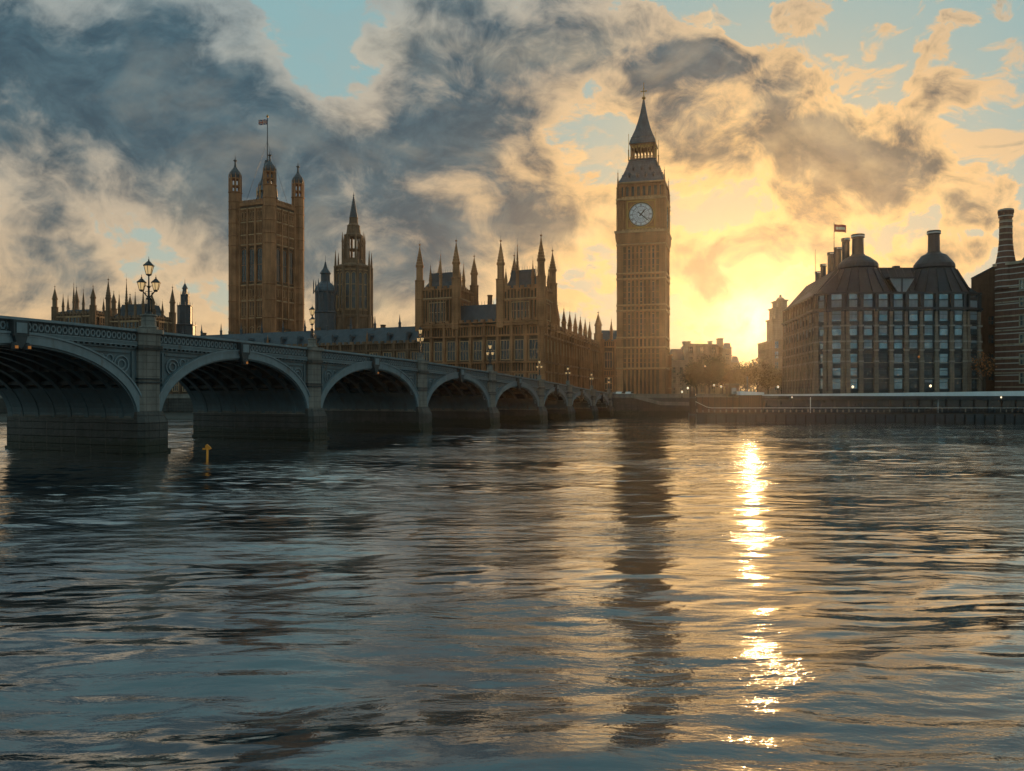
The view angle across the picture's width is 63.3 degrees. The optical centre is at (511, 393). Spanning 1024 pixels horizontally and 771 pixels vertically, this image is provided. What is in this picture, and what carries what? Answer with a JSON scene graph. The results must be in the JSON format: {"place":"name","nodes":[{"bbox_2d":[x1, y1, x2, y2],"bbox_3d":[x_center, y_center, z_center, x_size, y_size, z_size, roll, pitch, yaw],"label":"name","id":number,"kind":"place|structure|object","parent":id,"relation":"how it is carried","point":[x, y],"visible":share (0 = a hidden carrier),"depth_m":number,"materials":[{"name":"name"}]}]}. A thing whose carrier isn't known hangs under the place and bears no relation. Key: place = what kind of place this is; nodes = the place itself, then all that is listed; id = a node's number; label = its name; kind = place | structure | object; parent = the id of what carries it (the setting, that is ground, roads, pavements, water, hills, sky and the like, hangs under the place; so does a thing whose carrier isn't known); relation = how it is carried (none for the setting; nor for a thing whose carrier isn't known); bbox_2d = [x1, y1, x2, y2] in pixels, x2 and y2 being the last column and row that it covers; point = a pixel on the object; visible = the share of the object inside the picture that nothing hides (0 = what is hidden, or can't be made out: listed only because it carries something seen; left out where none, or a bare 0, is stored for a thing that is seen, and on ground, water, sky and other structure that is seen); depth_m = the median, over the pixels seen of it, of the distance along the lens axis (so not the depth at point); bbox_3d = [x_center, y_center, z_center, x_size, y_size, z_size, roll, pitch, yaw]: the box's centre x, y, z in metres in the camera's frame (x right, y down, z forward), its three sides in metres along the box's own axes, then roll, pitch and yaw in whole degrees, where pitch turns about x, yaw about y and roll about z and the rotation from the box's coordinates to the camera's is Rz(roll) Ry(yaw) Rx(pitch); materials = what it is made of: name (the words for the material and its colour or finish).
{"place":"outdoors","nodes":[
{"label":"outdoors","id":0,"kind":"place"},
{"bbox_2d":[228,114,304,333],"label":"great tower","id":1,"kind":"structure","parent":0,"point":[266,258],"depth_m":392.07,"materials":[{"name":"brown stone"}]},
{"bbox_2d":[241,248,245,282],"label":"window","id":2,"kind":"structure","parent":1,"relation":"in","point":[243,253],"depth_m":392.53,"materials":[{"name":"grey glass"}]},
{"bbox_2d":[249,248,253,281],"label":"window","id":3,"kind":"structure","parent":1,"relation":"in","point":[251,252],"depth_m":390.62,"materials":[{"name":"grey glass"}]},
{"bbox_2d":[257,247,261,281],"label":"window","id":4,"kind":"structure","parent":1,"relation":"in","point":[259,251],"depth_m":388.72,"materials":[{"name":"grey glass"}]},
{"bbox_2d":[277,248,280,282],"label":"window","id":5,"kind":"structure","parent":1,"relation":"in","point":[278,250],"depth_m":391.96,"materials":[{"name":"grey glass"}]},
{"bbox_2d":[283,250,286,283],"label":"window","id":6,"kind":"structure","parent":1,"relation":"in","point":[284,251],"depth_m":395.95,"materials":[{"name":"grey glass"}]},
{"bbox_2d":[290,251,292,284],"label":"window","id":7,"kind":"structure","parent":1,"relation":"in","point":[291,254],"depth_m":400.57,"materials":[{"name":"grey glass"}]},
{"bbox_2d":[333,193,373,329],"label":"spire tower","id":8,"kind":"structure","parent":0,"point":[353,278],"depth_m":335.55,"materials":[{"name":"brown stone"}]},
{"bbox_2d":[345,271,349,308],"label":"window","id":9,"kind":"structure","parent":8,"relation":"in","point":[347,275],"depth_m":333.46,"materials":[{"name":"grey glass"}]},
{"bbox_2d":[351,271,355,308],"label":"window","id":10,"kind":"structure","parent":8,"relation":"in","point":[353,274],"depth_m":333.46,"materials":[{"name":"grey glass"}]},
{"bbox_2d":[359,272,362,308],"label":"window","id":11,"kind":"structure","parent":8,"relation":"in","point":[360,273],"depth_m":334.60,"materials":[{"name":"grey glass"}]},
{"bbox_2d":[364,272,367,308],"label":"window","id":12,"kind":"structure","parent":8,"relation":"in","point":[365,274],"depth_m":336.32,"materials":[{"name":"grey glass"}]},
{"bbox_2d":[0,416,1023,770],"bbox_3d":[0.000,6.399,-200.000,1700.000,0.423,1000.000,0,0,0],"label":"water","id":13,"kind":"structure","parent":0,"point":[634,594],"depth_m":25.82,"materials":[{"name":"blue liquid"}]},
{"bbox_2d":[0,315,616,454],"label":"river bridge","id":14,"kind":"structure","parent":13,"relation":"in","point":[68,386],"depth_m":112.61,"materials":[{"name":"stone"}]},
{"bbox_2d":[137,259,160,329],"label":"street lamp","id":15,"kind":"object","parent":14,"relation":"on","point":[148,319],"visible":0.99,"depth_m":90.05,"materials":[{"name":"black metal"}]},
{"bbox_2d":[307,306,317,346],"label":"street lamp","id":16,"kind":"object","parent":14,"relation":"on","point":[312,339],"visible":0.99,"depth_m":115.52,"materials":[{"name":"black metal"}]},
{"bbox_2d":[416,327,424,359],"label":"street lamp","id":17,"kind":"object","parent":14,"relation":"on","point":[420,355],"visible":0.98,"depth_m":142.33,"materials":[{"name":"black metal"}]},
{"bbox_2d":[486,343,493,370],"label":"street lamp","id":18,"kind":"object","parent":14,"relation":"on","point":[489,367],"visible":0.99,"depth_m":167.31,"materials":[{"name":"black metal"}]},
{"bbox_2d":[689,386,695,421],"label":"mooring pile","id":19,"kind":"object","parent":13,"relation":"in","point":[692,414],"visible":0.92,"depth_m":190.51,"materials":[{"name":"brown wood"}]},
{"bbox_2d":[688,397,1023,421],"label":"landing stage","id":20,"kind":"object","parent":13,"relation":"on","point":[854,417],"visible":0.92,"depth_m":192.00,"materials":[{"name":"paint"}]},
{"bbox_2d":[696,397,739,412],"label":"screen wall","id":21,"kind":"structure","parent":20,"relation":"on","point":[723,403],"depth_m":196.00,"materials":[{"name":"brown brick"}]},
{"bbox_2d":[725,384,739,396],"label":"wooden hut","id":22,"kind":"object","parent":20,"relation":"on","point":[732,390],"visible":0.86,"depth_m":197.50,"materials":[{"name":"brown wood"}]},
{"bbox_2d":[736,376,763,412],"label":"kiosk","id":23,"kind":"object","parent":20,"relation":"on","point":[751,400],"visible":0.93,"depth_m":195.00,"materials":[{"name":"brown brick"}]},
{"bbox_2d":[762,391,1023,412],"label":"canopy hall","id":24,"kind":"structure","parent":20,"relation":"on","point":[998,400],"depth_m":196.92,"materials":[{"name":"paint"}]},
{"bbox_2d":[766,400,777,409],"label":"window","id":25,"kind":"structure","parent":24,"relation":"in","point":[770,404],"depth_m":196.94,"materials":[{"name":"glass"}]},
{"bbox_2d":[780,400,791,409],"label":"window","id":26,"kind":"structure","parent":24,"relation":"in","point":[787,404],"depth_m":196.94,"materials":[{"name":"glass"}]},
{"bbox_2d":[794,400,805,409],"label":"window","id":27,"kind":"structure","parent":24,"relation":"in","point":[799,404],"depth_m":196.94,"materials":[{"name":"glass"}]},
{"bbox_2d":[808,400,819,409],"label":"window","id":28,"kind":"structure","parent":24,"relation":"in","point":[815,404],"depth_m":196.94,"materials":[{"name":"glass"}]},
{"bbox_2d":[822,400,833,409],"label":"window","id":29,"kind":"structure","parent":24,"relation":"in","point":[828,404],"depth_m":196.94,"materials":[{"name":"glass"}]},
{"bbox_2d":[836,400,847,409],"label":"window","id":30,"kind":"structure","parent":24,"relation":"in","point":[840,404],"depth_m":196.94,"materials":[{"name":"glass"}]},
{"bbox_2d":[850,400,860,409],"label":"window","id":31,"kind":"structure","parent":24,"relation":"in","point":[856,404],"depth_m":196.94,"materials":[{"name":"glass"}]},
{"bbox_2d":[863,400,874,409],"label":"window","id":32,"kind":"structure","parent":24,"relation":"in","point":[869,404],"depth_m":196.94,"materials":[{"name":"glass"}]},
{"bbox_2d":[877,400,888,409],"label":"window","id":33,"kind":"structure","parent":24,"relation":"in","point":[881,404],"depth_m":196.94,"materials":[{"name":"glass"}]},
{"bbox_2d":[891,400,902,409],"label":"window","id":34,"kind":"structure","parent":24,"relation":"in","point":[898,404],"depth_m":196.94,"materials":[{"name":"glass"}]},
{"bbox_2d":[905,400,916,409],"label":"window","id":35,"kind":"structure","parent":24,"relation":"in","point":[910,404],"depth_m":196.94,"materials":[{"name":"glass"}]},
{"bbox_2d":[919,400,930,409],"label":"window","id":36,"kind":"structure","parent":24,"relation":"in","point":[926,404],"depth_m":196.94,"materials":[{"name":"grey glass"}]},
{"bbox_2d":[933,400,944,409],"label":"window","id":37,"kind":"structure","parent":24,"relation":"in","point":[935,402],"depth_m":196.94,"materials":[{"name":"grey glass"}]},
{"bbox_2d":[947,400,958,409],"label":"window","id":38,"kind":"structure","parent":24,"relation":"in","point":[951,404],"depth_m":196.94,"materials":[{"name":"grey glass"}]},
{"bbox_2d":[961,400,972,409],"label":"window","id":39,"kind":"structure","parent":24,"relation":"in","point":[968,404],"depth_m":196.94,"materials":[{"name":"grey glass"}]},
{"bbox_2d":[975,400,986,409],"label":"window","id":40,"kind":"structure","parent":24,"relation":"in","point":[980,404],"depth_m":196.94,"materials":[{"name":"grey glass"}]},
{"bbox_2d":[989,400,1000,409],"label":"window","id":41,"kind":"structure","parent":24,"relation":"in","point":[996,404],"depth_m":196.94,"materials":[{"name":"grey glass"}]},
{"bbox_2d":[1003,400,1014,409],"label":"window","id":42,"kind":"structure","parent":24,"relation":"in","point":[1009,404],"depth_m":196.94,"materials":[{"name":"glass"}]},
{"bbox_2d":[0,0,1023,391],"label":"sky","id":43,"kind":"structure","parent":0,"point":[477,124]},
{"label":"ground","id":44,"kind":"structure","parent":0,"visible":0},
{"bbox_2d":[51,284,116,325],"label":"palace pavilion","id":45,"kind":"structure","parent":44,"relation":"on","point":[92,314],"depth_m":376.55,"materials":[{"name":"stone"}]},
{"bbox_2d":[104,273,175,332],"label":"palace pavilion","id":46,"kind":"structure","parent":44,"relation":"on","point":[127,315],"depth_m":351.38,"materials":[{"name":"stone"}]},
{"bbox_2d":[176,283,196,334],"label":"stepped turret","id":47,"kind":"object","parent":44,"relation":"on","point":[184,314],"visible":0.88,"depth_m":372.91,"materials":[{"name":"grey stone"}]},
{"bbox_2d":[164,316,417,393],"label":"palace range","id":48,"kind":"structure","parent":44,"relation":"on","point":[399,341],"depth_m":299.46,"materials":[{"name":"stone"}]},
{"bbox_2d":[313,255,337,330],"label":"ventilation turret","id":49,"kind":"object","parent":44,"relation":"on","point":[326,291],"visible":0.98,"depth_m":319.18,"materials":[{"name":"stone"}]},
{"bbox_2d":[0,394,777,416],"bbox_3d":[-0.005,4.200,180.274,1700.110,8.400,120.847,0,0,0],"label":"river wall","id":50,"kind":"structure","parent":44,"relation":"on","point":[666,405],"depth_m":236.26,"materials":[{"name":"stone"}]},
{"bbox_2d":[415,235,602,390],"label":"palace block","id":51,"kind":"structure","parent":44,"relation":"on","point":[519,328],"depth_m":272.54,"materials":[{"name":"brown stone"}]},
{"bbox_2d":[421,342,429,361],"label":"window","id":52,"kind":"structure","parent":51,"relation":"in","point":[425,345],"depth_m":278.69,"materials":[{"name":"grey glass"}]},
{"bbox_2d":[429,302,444,322],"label":"window","id":53,"kind":"structure","parent":51,"relation":"in","point":[434,302],"depth_m":276.92,"materials":[{"name":"grey glass"}]},
{"bbox_2d":[434,342,441,360],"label":"window","id":54,"kind":"structure","parent":51,"relation":"in","point":[437,345],"depth_m":276.58,"materials":[{"name":"grey glass"}]},
{"bbox_2d":[447,341,454,360],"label":"window","id":55,"kind":"structure","parent":51,"relation":"in","point":[450,345],"depth_m":274.37,"materials":[{"name":"grey glass"}]},
{"bbox_2d":[460,341,468,360],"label":"window","id":56,"kind":"structure","parent":51,"relation":"in","point":[464,345],"depth_m":272.16,"materials":[{"name":"grey glass"}]},
{"bbox_2d":[473,341,481,360],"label":"window","id":57,"kind":"structure","parent":51,"relation":"in","point":[477,345],"depth_m":269.98,"materials":[{"name":"grey glass"}]},
{"bbox_2d":[487,340,495,359],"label":"window","id":58,"kind":"structure","parent":51,"relation":"in","point":[493,342],"depth_m":267.55,"materials":[{"name":"grey glass"}]},
{"bbox_2d":[500,340,509,359],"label":"window","id":59,"kind":"structure","parent":51,"relation":"in","point":[504,344],"depth_m":265.41,"materials":[{"name":"grey glass"}]},
{"bbox_2d":[514,339,523,359],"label":"window","id":60,"kind":"structure","parent":51,"relation":"in","point":[518,343],"depth_m":263.21,"materials":[{"name":"grey glass"}]},
{"bbox_2d":[511,301,528,319],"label":"window","id":61,"kind":"structure","parent":51,"relation":"in","point":[517,301],"depth_m":263.21,"materials":[{"name":"grey glass"}]},
{"bbox_2d":[529,339,537,359],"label":"window","id":62,"kind":"structure","parent":51,"relation":"in","point":[533,343],"depth_m":261.04,"materials":[{"name":"grey glass"}]},
{"bbox_2d":[601,319,616,391],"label":"palace link","id":63,"kind":"object","parent":44,"relation":"on","point":[609,353],"visible":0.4,"depth_m":371.88,"materials":[{"name":"brown stone"}]},
{"bbox_2d":[604,352,612,367],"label":"window","id":64,"kind":"structure","parent":63,"relation":"in","point":[608,356],"depth_m":371.91,"materials":[{"name":"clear glass"}]},
{"bbox_2d":[614,83,671,393],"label":"clock tower","id":65,"kind":"structure","parent":44,"relation":"on","point":[643,237],"depth_m":268.26,"materials":[{"name":"brown stone"}]},
{"bbox_2d":[668,354,672,393],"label":"gate turret","id":66,"kind":"object","parent":44,"relation":"on","point":[670,388],"visible":0.32,"depth_m":278.29,"materials":[{"name":"stone"}]},
{"bbox_2d":[670,349,685,393],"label":"corner house","id":67,"kind":"structure","parent":44,"relation":"on","point":[678,362],"depth_m":301.17,"materials":[{"name":"stone"}]},
{"bbox_2d":[677,358,710,393],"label":"tree","id":68,"kind":"object","parent":44,"relation":"on","point":[695,374],"visible":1,"depth_m":260.28,"materials":[{"name":"brown plant"}]},
{"bbox_2d":[681,338,731,393],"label":"ministry building","id":69,"kind":"structure","parent":44,"relation":"on","point":[691,351],"depth_m":343.00,"materials":[{"name":"stone"}]},
{"bbox_2d":[693,353,726,393],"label":"tree","id":70,"kind":"object","parent":44,"relation":"on","point":[716,370],"visible":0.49,"depth_m":267.36,"materials":[{"name":"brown plant"}]},
{"bbox_2d":[712,361,741,393],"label":"tree","id":71,"kind":"object","parent":44,"relation":"on","point":[732,374],"visible":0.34,"depth_m":274.82,"materials":[{"name":"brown plant"}]},
{"bbox_2d":[722,343,731,393],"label":"ministry annexe","id":72,"kind":"structure","parent":44,"relation":"on","point":[726,353],"depth_m":330.00,"materials":[{"name":"stone"}]},
{"bbox_2d":[725,367,748,388],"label":"tree","id":73,"kind":"object","parent":44,"relation":"on","point":[741,379],"visible":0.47,"depth_m":283.21,"materials":[{"name":"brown plant"}]},
{"bbox_2d":[737,361,755,391],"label":"tree","id":74,"kind":"object","parent":44,"relation":"on","point":[749,386],"visible":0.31,"depth_m":298.69,"materials":[{"name":"brown plant"}]},
{"bbox_2d":[741,358,775,391],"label":"tree","id":75,"kind":"object","parent":44,"relation":"on","point":[754,372],"visible":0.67,"depth_m":294.80,"materials":[{"name":"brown plant"}]},
{"bbox_2d":[754,365,781,393],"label":"tree","id":76,"kind":"object","parent":44,"relation":"on","point":[765,377],"visible":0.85,"depth_m":288.26,"materials":[{"name":"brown plant"}]},
{"bbox_2d":[757,294,787,393],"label":"stone tower house","id":77,"kind":"structure","parent":44,"relation":"on","point":[770,349],"depth_m":321.00,"materials":[{"name":"beige stone"}]},
{"bbox_2d":[770,369,781,393],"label":"tree","id":78,"kind":"object","parent":44,"relation":"on","point":[777,381],"visible":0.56,"depth_m":283.92,"materials":[{"name":"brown plant"}]},
{"bbox_2d":[781,224,982,393],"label":"office building","id":79,"kind":"structure","parent":44,"relation":"on","point":[859,320],"depth_m":215.00,"materials":[{"name":"brown stone"}]},
{"bbox_2d":[831,310,841,321],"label":"window","id":80,"kind":"structure","parent":79,"relation":"in","point":[836,314],"depth_m":215.62,"materials":[{"name":"grey glass"}]},
{"bbox_2d":[832,294,841,306],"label":"window","id":81,"kind":"structure","parent":79,"relation":"in","point":[836,298],"depth_m":215.56,"materials":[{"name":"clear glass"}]},
{"bbox_2d":[849,294,856,306],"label":"window","id":82,"kind":"structure","parent":79,"relation":"in","point":[852,297],"depth_m":214.83,"materials":[{"name":"grey glass"}]},
{"bbox_2d":[863,310,872,321],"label":"window","id":83,"kind":"structure","parent":79,"relation":"in","point":[867,314],"depth_m":214.77,"materials":[{"name":"grey glass"}]},
{"bbox_2d":[863,325,872,335],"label":"window","id":84,"kind":"structure","parent":79,"relation":"in","point":[867,329],"depth_m":214.83,"materials":[{"name":"grey glass"}]},
{"bbox_2d":[864,294,871,306],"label":"window","id":85,"kind":"structure","parent":79,"relation":"in","point":[867,297],"depth_m":214.83,"materials":[{"name":"grey glass"}]},
{"bbox_2d":[878,310,887,321],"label":"window","id":86,"kind":"structure","parent":79,"relation":"in","point":[882,314],"depth_m":214.77,"materials":[{"name":"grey glass"}]},
{"bbox_2d":[878,325,887,335],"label":"window","id":87,"kind":"structure","parent":79,"relation":"in","point":[882,329],"depth_m":214.77,"materials":[{"name":"grey glass"}]},
{"bbox_2d":[879,294,887,306],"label":"window","id":88,"kind":"structure","parent":79,"relation":"in","point":[883,299],"depth_m":214.83,"materials":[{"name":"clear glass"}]},
{"bbox_2d":[893,310,902,321],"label":"window","id":89,"kind":"structure","parent":79,"relation":"in","point":[897,314],"depth_m":214.77,"materials":[{"name":"grey glass"}]},
{"bbox_2d":[893,325,902,335],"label":"window","id":90,"kind":"structure","parent":79,"relation":"in","point":[897,329],"depth_m":214.83,"materials":[{"name":"grey glass"}]},
{"bbox_2d":[894,294,902,306],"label":"window","id":91,"kind":"structure","parent":79,"relation":"in","point":[898,298],"depth_m":214.83,"materials":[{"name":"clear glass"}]},
{"bbox_2d":[908,310,917,321],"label":"window","id":92,"kind":"structure","parent":79,"relation":"in","point":[912,314],"depth_m":214.83,"materials":[{"name":"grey glass"}]},
{"bbox_2d":[908,325,917,335],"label":"window","id":93,"kind":"structure","parent":79,"relation":"in","point":[912,329],"depth_m":214.83,"materials":[{"name":"grey glass"}]},
{"bbox_2d":[909,294,917,306],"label":"window","id":94,"kind":"structure","parent":79,"relation":"in","point":[913,298],"depth_m":214.83,"materials":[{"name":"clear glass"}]},
{"bbox_2d":[923,310,933,321],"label":"window","id":95,"kind":"structure","parent":79,"relation":"in","point":[928,315],"depth_m":214.77,"materials":[{"name":"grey glass"}]},
{"bbox_2d":[923,325,933,335],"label":"window","id":96,"kind":"structure","parent":79,"relation":"in","point":[928,330],"depth_m":214.77,"materials":[{"name":"grey glass"}]},
{"bbox_2d":[924,294,932,306],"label":"window","id":97,"kind":"structure","parent":79,"relation":"in","point":[928,298],"depth_m":214.83,"materials":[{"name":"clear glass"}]},
{"bbox_2d":[939,294,947,306],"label":"window","id":98,"kind":"structure","parent":79,"relation":"in","point":[943,298],"depth_m":214.83,"materials":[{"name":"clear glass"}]},
{"bbox_2d":[939,310,948,321],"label":"window","id":99,"kind":"structure","parent":79,"relation":"in","point":[943,314],"depth_m":214.77,"materials":[{"name":"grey glass"}]},
{"bbox_2d":[939,325,948,335],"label":"window","id":100,"kind":"structure","parent":79,"relation":"in","point":[943,329],"depth_m":214.83,"materials":[{"name":"blue glass"}]},
{"bbox_2d":[939,379,948,388],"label":"window","id":101,"kind":"structure","parent":79,"relation":"in","point":[943,383],"depth_m":214.83,"materials":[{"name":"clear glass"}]},
{"bbox_2d":[954,310,962,321],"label":"window","id":102,"kind":"structure","parent":79,"relation":"in","point":[958,314],"depth_m":214.77,"materials":[{"name":"blue glass"}]},
{"bbox_2d":[954,294,962,306],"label":"window","id":103,"kind":"structure","parent":79,"relation":"in","point":[958,298],"depth_m":214.83,"materials":[{"name":"grey glass"}]},
{"bbox_2d":[971,267,994,391],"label":"brown building","id":104,"kind":"structure","parent":44,"relation":"on","point":[983,282],"depth_m":224.20,"materials":[{"name":"brick"}]},
{"bbox_2d":[971,349,996,390],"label":"tree","id":105,"kind":"object","parent":44,"relation":"on","point":[985,371],"visible":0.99,"depth_m":210.72,"materials":[{"name":"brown plant"}]},
{"bbox_2d":[992,208,1023,390],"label":"brick building","id":106,"kind":"structure","parent":44,"relation":"on","point":[1009,321],"depth_m":217.04,"materials":[{"name":"brick"}]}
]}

